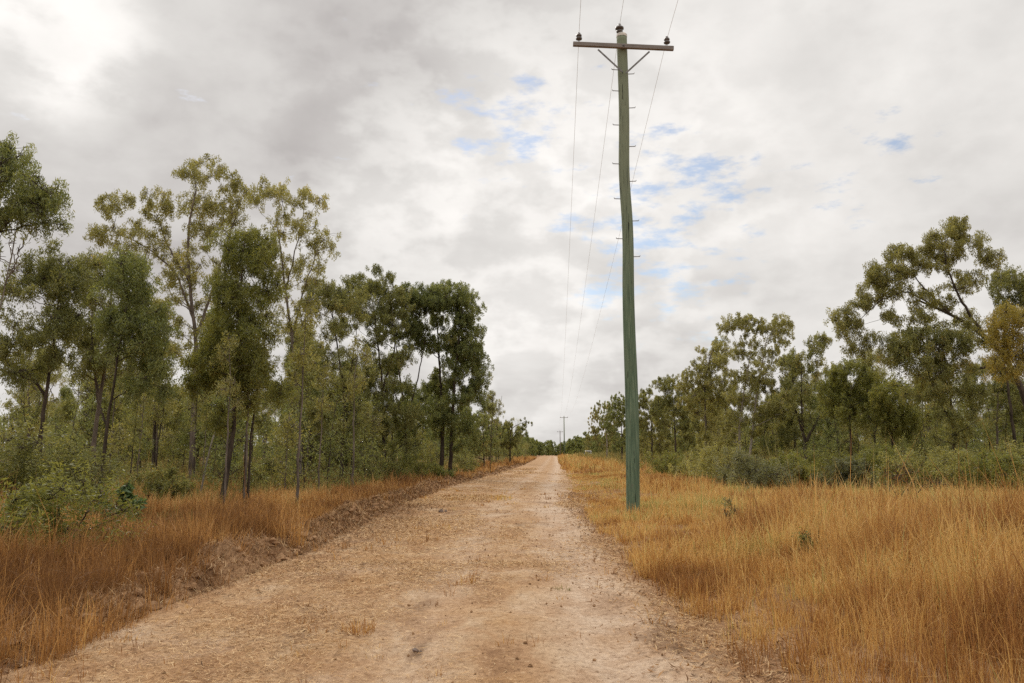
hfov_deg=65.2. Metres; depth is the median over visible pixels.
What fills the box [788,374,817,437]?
gum tree
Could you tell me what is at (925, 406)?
gum tree
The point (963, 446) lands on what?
sapling
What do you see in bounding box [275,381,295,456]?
gum tree
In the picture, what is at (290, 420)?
sapling
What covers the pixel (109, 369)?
sapling
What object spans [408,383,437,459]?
gum tree
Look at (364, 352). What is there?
sapling
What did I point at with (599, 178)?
power line
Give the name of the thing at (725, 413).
gum tree
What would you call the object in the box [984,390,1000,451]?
gum tree
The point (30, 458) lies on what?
shrub
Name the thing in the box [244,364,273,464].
gum tree
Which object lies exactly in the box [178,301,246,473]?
gum tree
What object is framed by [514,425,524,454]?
gum tree
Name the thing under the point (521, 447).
sapling
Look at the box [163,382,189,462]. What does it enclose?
gum tree
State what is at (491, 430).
gum tree
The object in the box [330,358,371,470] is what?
gum tree
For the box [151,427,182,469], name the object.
sapling
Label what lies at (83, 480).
shrub
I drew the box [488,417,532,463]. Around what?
gum tree
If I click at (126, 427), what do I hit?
gum tree
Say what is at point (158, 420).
sapling
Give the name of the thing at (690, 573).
grass tuft
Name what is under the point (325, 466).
sapling
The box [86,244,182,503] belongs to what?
gum tree
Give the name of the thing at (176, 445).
sapling
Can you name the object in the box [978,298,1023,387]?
gum tree
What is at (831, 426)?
gum tree
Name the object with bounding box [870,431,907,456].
sapling
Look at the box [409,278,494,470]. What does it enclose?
gum tree
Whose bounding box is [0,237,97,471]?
gum tree
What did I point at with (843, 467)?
shrub
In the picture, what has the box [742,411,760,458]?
sapling
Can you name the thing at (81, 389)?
gum tree
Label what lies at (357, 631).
grass tuft
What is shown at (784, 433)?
gum tree
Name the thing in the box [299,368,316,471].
sapling
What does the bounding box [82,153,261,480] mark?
gum tree
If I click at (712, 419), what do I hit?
gum tree
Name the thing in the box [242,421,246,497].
sapling
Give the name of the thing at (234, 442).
sapling
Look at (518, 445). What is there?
sapling
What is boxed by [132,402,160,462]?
gum tree
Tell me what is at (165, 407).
gum tree
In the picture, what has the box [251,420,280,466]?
sapling
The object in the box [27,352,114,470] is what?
sapling
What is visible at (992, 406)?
gum tree
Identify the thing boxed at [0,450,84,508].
shrub
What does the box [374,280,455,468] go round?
gum tree
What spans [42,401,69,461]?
sapling
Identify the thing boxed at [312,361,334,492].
sapling
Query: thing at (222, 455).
sapling
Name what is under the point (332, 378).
gum tree
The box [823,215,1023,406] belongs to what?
gum tree
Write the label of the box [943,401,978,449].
sapling
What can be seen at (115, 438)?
sapling
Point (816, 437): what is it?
gum tree
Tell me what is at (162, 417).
sapling
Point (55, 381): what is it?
gum tree
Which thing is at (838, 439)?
sapling
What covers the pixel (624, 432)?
gum tree
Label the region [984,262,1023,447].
gum tree
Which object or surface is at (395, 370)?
gum tree
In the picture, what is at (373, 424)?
sapling
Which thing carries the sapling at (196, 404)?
on the ground at (773, 666)
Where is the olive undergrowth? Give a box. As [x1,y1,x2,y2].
[3,435,1023,527]
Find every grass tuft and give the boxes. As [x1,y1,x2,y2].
[241,497,277,523]
[338,613,378,635]
[550,584,570,590]
[663,562,722,589]
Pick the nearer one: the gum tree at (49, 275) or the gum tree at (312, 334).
the gum tree at (49, 275)
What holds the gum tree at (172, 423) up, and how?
on the ground at (773, 666)
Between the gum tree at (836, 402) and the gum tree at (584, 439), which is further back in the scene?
the gum tree at (584, 439)
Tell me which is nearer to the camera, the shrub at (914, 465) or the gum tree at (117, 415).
the shrub at (914, 465)
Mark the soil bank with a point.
(234, 572)
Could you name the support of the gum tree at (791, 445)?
on the ground at (773, 666)
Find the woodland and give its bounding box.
[241,434,987,455]
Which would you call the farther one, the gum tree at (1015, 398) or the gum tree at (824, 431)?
the gum tree at (824, 431)
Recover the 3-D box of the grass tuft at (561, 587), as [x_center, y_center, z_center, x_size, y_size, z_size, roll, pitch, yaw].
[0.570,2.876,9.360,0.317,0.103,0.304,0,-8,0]
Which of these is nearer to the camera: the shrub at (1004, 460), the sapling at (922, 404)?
the shrub at (1004, 460)
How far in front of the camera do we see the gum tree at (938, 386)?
34.82 m
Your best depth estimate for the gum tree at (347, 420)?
47.98 m
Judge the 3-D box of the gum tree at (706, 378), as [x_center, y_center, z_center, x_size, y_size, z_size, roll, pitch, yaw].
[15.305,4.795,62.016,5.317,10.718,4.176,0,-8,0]
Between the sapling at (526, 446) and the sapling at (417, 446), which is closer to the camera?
the sapling at (417, 446)
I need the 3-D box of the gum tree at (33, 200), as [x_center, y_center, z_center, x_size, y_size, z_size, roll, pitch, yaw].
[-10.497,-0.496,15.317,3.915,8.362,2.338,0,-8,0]
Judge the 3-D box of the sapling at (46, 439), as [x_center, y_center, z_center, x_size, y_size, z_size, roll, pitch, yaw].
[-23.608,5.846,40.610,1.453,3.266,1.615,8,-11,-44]
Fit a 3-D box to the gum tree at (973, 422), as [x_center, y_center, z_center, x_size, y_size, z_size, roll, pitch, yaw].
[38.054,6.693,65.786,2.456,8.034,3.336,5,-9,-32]
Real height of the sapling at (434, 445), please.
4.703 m
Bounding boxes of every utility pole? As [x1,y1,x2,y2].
[560,417,567,454]
[573,23,673,511]
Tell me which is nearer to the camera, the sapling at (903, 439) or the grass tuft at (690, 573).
the grass tuft at (690, 573)
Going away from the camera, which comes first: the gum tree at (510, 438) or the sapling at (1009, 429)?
the sapling at (1009, 429)
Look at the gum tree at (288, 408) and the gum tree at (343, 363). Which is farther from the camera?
the gum tree at (288, 408)
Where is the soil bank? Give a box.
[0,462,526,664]
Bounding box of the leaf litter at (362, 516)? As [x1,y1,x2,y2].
[0,459,947,682]
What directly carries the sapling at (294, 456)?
on the ground at (773, 666)
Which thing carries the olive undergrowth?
on the ground at (773, 666)
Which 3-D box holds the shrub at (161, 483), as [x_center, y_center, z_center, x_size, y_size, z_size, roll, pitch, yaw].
[-10.839,4.469,24.839,1.930,1.566,2.284,-3,-8,22]
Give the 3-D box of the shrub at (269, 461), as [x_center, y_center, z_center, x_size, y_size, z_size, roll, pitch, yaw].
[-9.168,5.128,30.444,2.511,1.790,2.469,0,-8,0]
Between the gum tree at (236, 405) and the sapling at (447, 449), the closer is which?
the gum tree at (236, 405)
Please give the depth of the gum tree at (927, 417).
47.09 m
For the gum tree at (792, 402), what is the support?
on the ground at (773, 666)
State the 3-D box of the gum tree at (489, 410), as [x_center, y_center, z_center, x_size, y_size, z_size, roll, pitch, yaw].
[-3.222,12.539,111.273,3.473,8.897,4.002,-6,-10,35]
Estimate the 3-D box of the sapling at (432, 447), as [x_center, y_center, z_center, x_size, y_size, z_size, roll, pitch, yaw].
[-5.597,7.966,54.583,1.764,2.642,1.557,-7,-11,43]
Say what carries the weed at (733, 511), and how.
on the ground at (773, 666)
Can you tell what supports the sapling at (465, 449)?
on the ground at (773, 666)
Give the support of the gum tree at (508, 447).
on the ground at (773, 666)
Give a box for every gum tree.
[0,130,74,252]
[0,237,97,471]
[0,331,56,437]
[4,360,54,435]
[9,388,36,441]
[23,347,70,453]
[25,351,62,450]
[44,243,157,486]
[47,385,77,459]
[57,330,121,459]
[66,371,95,447]
[76,356,136,466]
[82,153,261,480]
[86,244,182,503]
[105,369,140,463]
[120,295,184,470]
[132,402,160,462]
[138,370,176,430]
[142,353,187,463]
[144,388,179,462]
[158,390,187,458]
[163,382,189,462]
[171,347,228,468]
[174,221,299,498]
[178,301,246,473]
[199,329,261,424]
[234,174,341,473]
[236,335,272,456]
[238,430,253,454]
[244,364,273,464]
[248,379,274,456]
[255,396,278,459]
[260,321,339,470]
[272,339,322,464]
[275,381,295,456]
[280,320,333,471]
[284,275,383,483]
[288,357,338,471]
[322,361,338,388]
[327,264,425,469]
[327,376,364,467]
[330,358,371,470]
[364,397,381,463]
[369,346,416,465]
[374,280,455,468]
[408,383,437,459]
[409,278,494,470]
[422,383,456,460]
[453,410,506,466]
[457,407,475,457]
[479,403,499,460]
[480,398,501,471]
[481,390,504,456]
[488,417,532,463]
[500,426,512,457]
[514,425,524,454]
[522,431,531,453]
[580,432,589,451]
[584,435,591,452]
[588,401,621,456]
[592,427,601,452]
[597,391,644,457]
[608,424,620,454]
[623,426,625,452]
[638,384,675,457]
[639,419,650,456]
[647,374,706,458]
[648,395,672,457]
[656,412,680,454]
[672,404,695,454]
[673,335,744,453]
[681,387,710,454]
[696,387,724,441]
[700,397,725,456]
[710,373,746,458]
[711,311,805,456]
[721,393,748,452]
[741,386,763,454]
[749,405,777,459]
[754,394,770,443]
[760,397,786,456]
[769,399,791,453]
[772,331,852,462]
[772,354,814,458]
[784,411,802,456]
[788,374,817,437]
[800,393,830,458]
[807,374,827,437]
[810,356,888,455]
[819,409,842,458]
[822,414,860,455]
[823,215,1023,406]
[838,399,873,458]
[851,345,895,431]
[851,349,891,459]
[856,370,934,458]
[864,428,881,455]
[871,394,893,442]
[873,322,992,452]
[896,382,917,456]
[904,376,946,461]
[908,370,951,455]
[953,378,993,445]
[964,355,1023,450]
[975,421,988,451]
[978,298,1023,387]
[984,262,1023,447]
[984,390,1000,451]
[986,395,1008,451]
[998,392,1021,454]
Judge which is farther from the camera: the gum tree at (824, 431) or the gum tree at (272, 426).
the gum tree at (272, 426)
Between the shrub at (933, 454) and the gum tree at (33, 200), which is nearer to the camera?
the gum tree at (33, 200)
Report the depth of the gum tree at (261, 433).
73.38 m
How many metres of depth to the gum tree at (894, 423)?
40.38 m
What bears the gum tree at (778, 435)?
on the ground at (773, 666)
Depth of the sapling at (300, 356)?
23.23 m
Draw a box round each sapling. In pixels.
[0,361,60,480]
[0,428,26,467]
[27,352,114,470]
[34,425,62,462]
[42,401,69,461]
[45,409,68,462]
[46,421,72,459]
[50,399,79,459]
[66,374,131,480]
[81,404,115,469]
[87,417,143,483]
[98,389,165,478]
[99,388,135,464]
[103,356,125,464]
[119,394,150,479]
[123,413,160,471]
[133,357,157,484]
[134,380,155,467]
[147,359,175,468]
[147,379,172,465]
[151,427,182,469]
[163,398,198,473]
[179,364,213,479]
[181,367,267,493]
[182,395,209,434]
[188,362,265,482]
[197,387,216,477]
[199,369,256,485]
[207,330,245,501]
[231,302,275,498]
[233,336,273,500]
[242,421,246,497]
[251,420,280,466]
[253,359,347,488]
[253,401,300,484]
[258,410,317,489]
[264,369,303,464]
[286,292,320,504]
[289,405,315,474]
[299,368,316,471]
[304,415,352,469]
[306,388,368,486]
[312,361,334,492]
[326,390,340,472]
[333,391,387,486]
[339,398,386,479]
[341,334,375,484]
[349,408,392,471]
[397,418,427,474]
[402,418,426,469]
[408,420,431,473]
[421,424,446,467]
[422,440,439,465]
[435,407,461,459]
[455,432,473,464]
[489,435,504,463]
[511,419,527,457]
[518,439,526,455]
[520,443,530,455]
[728,428,749,453]
[731,401,760,459]
[737,426,750,455]
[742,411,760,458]
[752,408,790,459]
[794,415,825,463]
[797,399,830,461]
[808,368,866,462]
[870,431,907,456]
[870,432,902,457]
[873,409,910,459]
[896,360,946,460]
[915,400,950,464]
[937,374,992,459]
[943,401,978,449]
[957,381,1009,460]
[964,411,989,456]
[983,432,1007,456]
[984,390,1023,451]
[987,403,1023,454]
[1000,425,1023,448]
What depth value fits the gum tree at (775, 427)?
66.27 m
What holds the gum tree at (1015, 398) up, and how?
on the ground at (773, 666)
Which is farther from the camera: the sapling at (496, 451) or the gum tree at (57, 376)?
the sapling at (496, 451)
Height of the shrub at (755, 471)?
2.255 m
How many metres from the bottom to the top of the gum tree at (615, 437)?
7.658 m
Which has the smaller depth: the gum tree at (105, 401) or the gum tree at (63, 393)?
the gum tree at (105, 401)
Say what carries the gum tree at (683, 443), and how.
on the ground at (773, 666)
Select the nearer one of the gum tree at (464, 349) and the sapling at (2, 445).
the sapling at (2, 445)
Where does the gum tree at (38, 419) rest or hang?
on the ground at (773, 666)
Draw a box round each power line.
[559,3,580,425]
[569,0,623,394]
[569,1,677,415]
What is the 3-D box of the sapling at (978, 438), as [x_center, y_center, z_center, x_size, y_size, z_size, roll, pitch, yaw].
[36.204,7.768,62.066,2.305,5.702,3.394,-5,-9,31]
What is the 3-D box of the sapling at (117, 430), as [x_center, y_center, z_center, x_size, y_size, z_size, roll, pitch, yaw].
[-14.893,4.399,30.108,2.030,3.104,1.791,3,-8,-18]
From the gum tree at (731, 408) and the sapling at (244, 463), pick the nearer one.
the sapling at (244, 463)
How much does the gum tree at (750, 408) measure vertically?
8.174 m
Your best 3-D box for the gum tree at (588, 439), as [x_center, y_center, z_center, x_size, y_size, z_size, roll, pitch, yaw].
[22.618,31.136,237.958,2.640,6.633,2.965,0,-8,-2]
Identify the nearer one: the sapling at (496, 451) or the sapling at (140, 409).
the sapling at (140, 409)
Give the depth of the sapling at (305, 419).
35.17 m
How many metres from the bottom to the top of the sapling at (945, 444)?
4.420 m
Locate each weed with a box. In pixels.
[721,497,741,519]
[791,527,821,554]
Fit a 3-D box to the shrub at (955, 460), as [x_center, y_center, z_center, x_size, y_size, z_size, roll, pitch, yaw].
[16.079,4.844,28.187,3.292,2.161,3.365,-4,-9,25]
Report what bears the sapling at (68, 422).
on the ground at (773, 666)
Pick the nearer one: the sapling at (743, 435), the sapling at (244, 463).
the sapling at (244, 463)
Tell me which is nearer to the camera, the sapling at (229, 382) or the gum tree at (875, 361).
the sapling at (229, 382)
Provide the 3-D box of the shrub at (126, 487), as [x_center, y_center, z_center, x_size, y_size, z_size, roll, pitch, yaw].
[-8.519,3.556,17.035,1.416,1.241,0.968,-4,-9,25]
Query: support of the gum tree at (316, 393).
on the ground at (773, 666)
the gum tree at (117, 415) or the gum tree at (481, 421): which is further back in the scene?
the gum tree at (481, 421)
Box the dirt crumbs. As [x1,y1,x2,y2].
[2,468,767,682]
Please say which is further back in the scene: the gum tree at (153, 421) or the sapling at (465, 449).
the sapling at (465, 449)
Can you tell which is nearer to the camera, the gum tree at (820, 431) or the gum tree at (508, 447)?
the gum tree at (820, 431)
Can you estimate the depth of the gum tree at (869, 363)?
48.76 m
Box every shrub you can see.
[0,414,132,516]
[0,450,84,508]
[0,454,154,554]
[32,462,111,504]
[91,480,146,519]
[128,461,199,500]
[241,454,307,490]
[347,444,413,479]
[395,445,448,477]
[430,467,455,477]
[452,452,480,472]
[640,445,702,473]
[667,444,732,477]
[683,441,745,479]
[712,445,803,489]
[759,448,820,485]
[790,444,861,483]
[809,451,880,489]
[849,448,955,490]
[853,441,909,484]
[881,445,976,489]
[920,448,1016,491]
[960,448,1023,491]
[992,440,1023,485]
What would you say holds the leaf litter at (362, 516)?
on the soil bank
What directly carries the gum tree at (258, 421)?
on the ground at (773, 666)
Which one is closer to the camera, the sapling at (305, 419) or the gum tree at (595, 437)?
the sapling at (305, 419)
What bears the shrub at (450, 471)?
on the soil bank
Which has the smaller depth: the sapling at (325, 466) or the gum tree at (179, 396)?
the sapling at (325, 466)
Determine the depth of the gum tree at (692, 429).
87.49 m
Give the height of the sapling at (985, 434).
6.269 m
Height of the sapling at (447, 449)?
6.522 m
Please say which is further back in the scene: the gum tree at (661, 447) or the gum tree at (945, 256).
the gum tree at (661, 447)
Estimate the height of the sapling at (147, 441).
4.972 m
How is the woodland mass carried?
on the ground at (773, 666)
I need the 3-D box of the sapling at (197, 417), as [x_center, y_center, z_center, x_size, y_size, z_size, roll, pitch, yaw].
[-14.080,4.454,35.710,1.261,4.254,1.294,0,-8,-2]
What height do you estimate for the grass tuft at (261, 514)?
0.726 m
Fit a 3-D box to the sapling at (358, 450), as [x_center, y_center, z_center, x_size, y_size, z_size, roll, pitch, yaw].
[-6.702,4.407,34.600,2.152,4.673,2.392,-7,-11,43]
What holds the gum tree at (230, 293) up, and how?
on the ground at (773, 666)
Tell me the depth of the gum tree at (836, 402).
42.55 m
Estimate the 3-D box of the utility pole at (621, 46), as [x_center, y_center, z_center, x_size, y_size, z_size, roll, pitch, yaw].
[3.117,-2.062,21.689,2.817,14.026,0.470,0,-8,0]
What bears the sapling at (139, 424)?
on the ground at (773, 666)
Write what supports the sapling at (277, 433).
on the ground at (773, 666)
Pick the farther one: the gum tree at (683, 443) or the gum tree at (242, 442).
the gum tree at (683, 443)
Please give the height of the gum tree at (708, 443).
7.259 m
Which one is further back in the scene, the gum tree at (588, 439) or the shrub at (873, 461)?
the gum tree at (588, 439)
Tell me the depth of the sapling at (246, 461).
22.64 m
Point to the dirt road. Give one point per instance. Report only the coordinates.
(553, 657)
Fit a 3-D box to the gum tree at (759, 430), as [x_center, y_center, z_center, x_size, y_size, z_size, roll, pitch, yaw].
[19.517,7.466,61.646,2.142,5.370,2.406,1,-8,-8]
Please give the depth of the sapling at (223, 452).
27.48 m
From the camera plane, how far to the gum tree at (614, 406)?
109.00 m
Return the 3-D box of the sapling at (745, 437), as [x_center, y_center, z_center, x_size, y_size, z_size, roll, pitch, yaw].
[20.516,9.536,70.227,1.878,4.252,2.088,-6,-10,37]
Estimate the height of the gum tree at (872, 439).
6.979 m
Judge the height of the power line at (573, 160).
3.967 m
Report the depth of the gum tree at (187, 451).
50.18 m
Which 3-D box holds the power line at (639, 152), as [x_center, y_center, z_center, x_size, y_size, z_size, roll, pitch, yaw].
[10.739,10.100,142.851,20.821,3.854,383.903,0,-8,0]
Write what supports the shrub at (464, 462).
on the ground at (773, 666)
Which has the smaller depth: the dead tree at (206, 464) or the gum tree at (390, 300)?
the dead tree at (206, 464)
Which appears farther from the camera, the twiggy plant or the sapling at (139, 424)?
the sapling at (139, 424)
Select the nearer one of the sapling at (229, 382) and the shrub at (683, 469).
the sapling at (229, 382)
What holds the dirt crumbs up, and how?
on the dirt road
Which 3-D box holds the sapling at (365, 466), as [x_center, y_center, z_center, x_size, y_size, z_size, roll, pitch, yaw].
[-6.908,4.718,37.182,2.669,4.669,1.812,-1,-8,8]
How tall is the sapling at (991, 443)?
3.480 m
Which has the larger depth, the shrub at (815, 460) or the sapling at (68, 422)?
the sapling at (68, 422)
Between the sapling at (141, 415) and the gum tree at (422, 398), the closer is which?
the sapling at (141, 415)
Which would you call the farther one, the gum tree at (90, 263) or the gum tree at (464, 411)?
the gum tree at (464, 411)
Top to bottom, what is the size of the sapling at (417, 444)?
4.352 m
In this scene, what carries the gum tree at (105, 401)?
on the ground at (773, 666)
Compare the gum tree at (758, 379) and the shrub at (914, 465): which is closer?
the shrub at (914, 465)
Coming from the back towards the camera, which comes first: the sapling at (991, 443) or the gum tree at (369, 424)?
the gum tree at (369, 424)
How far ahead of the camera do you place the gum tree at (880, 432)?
58.51 m
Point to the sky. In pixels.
(785, 146)
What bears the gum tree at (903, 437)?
on the ground at (773, 666)
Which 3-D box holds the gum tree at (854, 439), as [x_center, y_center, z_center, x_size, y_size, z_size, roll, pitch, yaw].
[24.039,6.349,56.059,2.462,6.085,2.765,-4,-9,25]
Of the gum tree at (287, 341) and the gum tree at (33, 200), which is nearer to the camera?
the gum tree at (33, 200)
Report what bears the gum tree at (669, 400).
on the ground at (773, 666)
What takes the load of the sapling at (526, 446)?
on the ground at (773, 666)
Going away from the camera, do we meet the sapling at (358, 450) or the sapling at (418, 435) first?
the sapling at (358, 450)
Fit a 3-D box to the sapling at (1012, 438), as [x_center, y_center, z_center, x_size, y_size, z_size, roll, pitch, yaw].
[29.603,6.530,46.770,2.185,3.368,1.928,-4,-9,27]
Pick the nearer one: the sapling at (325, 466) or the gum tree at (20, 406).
the sapling at (325, 466)
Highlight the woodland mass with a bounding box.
[0,409,985,459]
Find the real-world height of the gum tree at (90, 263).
8.697 m
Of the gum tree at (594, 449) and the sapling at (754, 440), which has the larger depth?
the gum tree at (594, 449)
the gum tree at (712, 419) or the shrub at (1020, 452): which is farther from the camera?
the gum tree at (712, 419)
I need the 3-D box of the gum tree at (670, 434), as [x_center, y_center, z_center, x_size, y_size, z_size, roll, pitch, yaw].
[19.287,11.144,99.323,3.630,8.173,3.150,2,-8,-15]
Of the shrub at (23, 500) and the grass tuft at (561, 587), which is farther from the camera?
the shrub at (23, 500)
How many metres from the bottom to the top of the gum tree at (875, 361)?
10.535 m
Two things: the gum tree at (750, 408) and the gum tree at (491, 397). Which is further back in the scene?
the gum tree at (491, 397)
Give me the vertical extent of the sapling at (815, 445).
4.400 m
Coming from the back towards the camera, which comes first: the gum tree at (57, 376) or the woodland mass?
the woodland mass
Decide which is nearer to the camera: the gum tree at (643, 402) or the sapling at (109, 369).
the sapling at (109, 369)
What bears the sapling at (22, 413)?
on the ground at (773, 666)
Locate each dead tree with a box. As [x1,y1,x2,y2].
[0,221,26,308]
[200,434,214,492]
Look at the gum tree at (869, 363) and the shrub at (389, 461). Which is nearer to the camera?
the shrub at (389, 461)
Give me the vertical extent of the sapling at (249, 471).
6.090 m
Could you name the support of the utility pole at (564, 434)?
on the ground at (773, 666)
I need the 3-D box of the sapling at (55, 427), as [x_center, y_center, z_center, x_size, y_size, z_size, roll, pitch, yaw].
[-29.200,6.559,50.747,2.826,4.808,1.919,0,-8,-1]
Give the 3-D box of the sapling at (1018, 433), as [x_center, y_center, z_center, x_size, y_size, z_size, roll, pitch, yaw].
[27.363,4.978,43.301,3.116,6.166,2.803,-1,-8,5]
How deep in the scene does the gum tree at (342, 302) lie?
34.97 m
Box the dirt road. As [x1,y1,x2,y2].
[0,456,742,682]
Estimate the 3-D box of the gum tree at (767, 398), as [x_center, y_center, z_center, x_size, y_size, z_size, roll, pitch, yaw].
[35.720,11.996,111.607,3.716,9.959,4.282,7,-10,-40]
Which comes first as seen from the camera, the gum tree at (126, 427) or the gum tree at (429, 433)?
the gum tree at (126, 427)
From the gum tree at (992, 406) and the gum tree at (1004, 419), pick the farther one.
the gum tree at (992, 406)
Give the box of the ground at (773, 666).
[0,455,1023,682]
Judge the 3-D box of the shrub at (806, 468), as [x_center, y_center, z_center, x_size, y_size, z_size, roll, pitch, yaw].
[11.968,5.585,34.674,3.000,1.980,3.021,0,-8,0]
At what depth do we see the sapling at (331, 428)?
37.41 m
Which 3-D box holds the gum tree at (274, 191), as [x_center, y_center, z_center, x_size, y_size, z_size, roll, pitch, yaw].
[-10.692,-0.688,37.407,5.425,14.778,3.382,0,-8,0]
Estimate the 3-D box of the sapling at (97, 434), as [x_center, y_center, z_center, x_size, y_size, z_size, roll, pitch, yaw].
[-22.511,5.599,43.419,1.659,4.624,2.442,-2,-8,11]
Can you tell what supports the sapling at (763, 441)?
on the ground at (773, 666)
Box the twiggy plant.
[873,462,962,500]
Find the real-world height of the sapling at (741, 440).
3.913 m
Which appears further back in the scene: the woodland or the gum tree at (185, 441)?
the woodland
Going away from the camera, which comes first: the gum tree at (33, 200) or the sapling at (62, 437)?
the gum tree at (33, 200)
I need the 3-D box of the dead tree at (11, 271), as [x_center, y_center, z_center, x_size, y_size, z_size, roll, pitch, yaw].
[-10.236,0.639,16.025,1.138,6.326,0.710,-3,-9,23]
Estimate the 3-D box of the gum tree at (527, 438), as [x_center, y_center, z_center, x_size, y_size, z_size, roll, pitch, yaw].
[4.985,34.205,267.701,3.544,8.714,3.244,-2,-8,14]
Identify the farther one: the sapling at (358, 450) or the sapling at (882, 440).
the sapling at (882, 440)
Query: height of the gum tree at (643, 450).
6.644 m
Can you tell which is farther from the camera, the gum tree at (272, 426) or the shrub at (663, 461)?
the gum tree at (272, 426)
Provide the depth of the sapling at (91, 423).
31.24 m
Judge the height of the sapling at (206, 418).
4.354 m
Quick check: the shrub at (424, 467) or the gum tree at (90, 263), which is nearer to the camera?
the gum tree at (90, 263)
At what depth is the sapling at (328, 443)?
32.12 m
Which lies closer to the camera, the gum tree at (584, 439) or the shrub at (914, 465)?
the shrub at (914, 465)
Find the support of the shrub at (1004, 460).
on the ground at (773, 666)
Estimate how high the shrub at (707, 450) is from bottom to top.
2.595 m
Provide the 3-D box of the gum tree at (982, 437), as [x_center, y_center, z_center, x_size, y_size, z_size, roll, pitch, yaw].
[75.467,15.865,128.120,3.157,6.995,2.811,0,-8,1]
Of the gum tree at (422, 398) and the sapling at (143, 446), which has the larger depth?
the gum tree at (422, 398)
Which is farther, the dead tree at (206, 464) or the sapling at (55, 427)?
the sapling at (55, 427)
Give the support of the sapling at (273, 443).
on the ground at (773, 666)
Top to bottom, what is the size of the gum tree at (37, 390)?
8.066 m
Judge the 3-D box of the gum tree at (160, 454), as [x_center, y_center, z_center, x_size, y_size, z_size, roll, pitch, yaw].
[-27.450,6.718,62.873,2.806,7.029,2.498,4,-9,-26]
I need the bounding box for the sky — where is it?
[0,0,1023,451]
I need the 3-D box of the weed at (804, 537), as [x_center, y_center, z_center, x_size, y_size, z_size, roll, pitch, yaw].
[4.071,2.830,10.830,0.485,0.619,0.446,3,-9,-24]
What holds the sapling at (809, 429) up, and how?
on the ground at (773, 666)

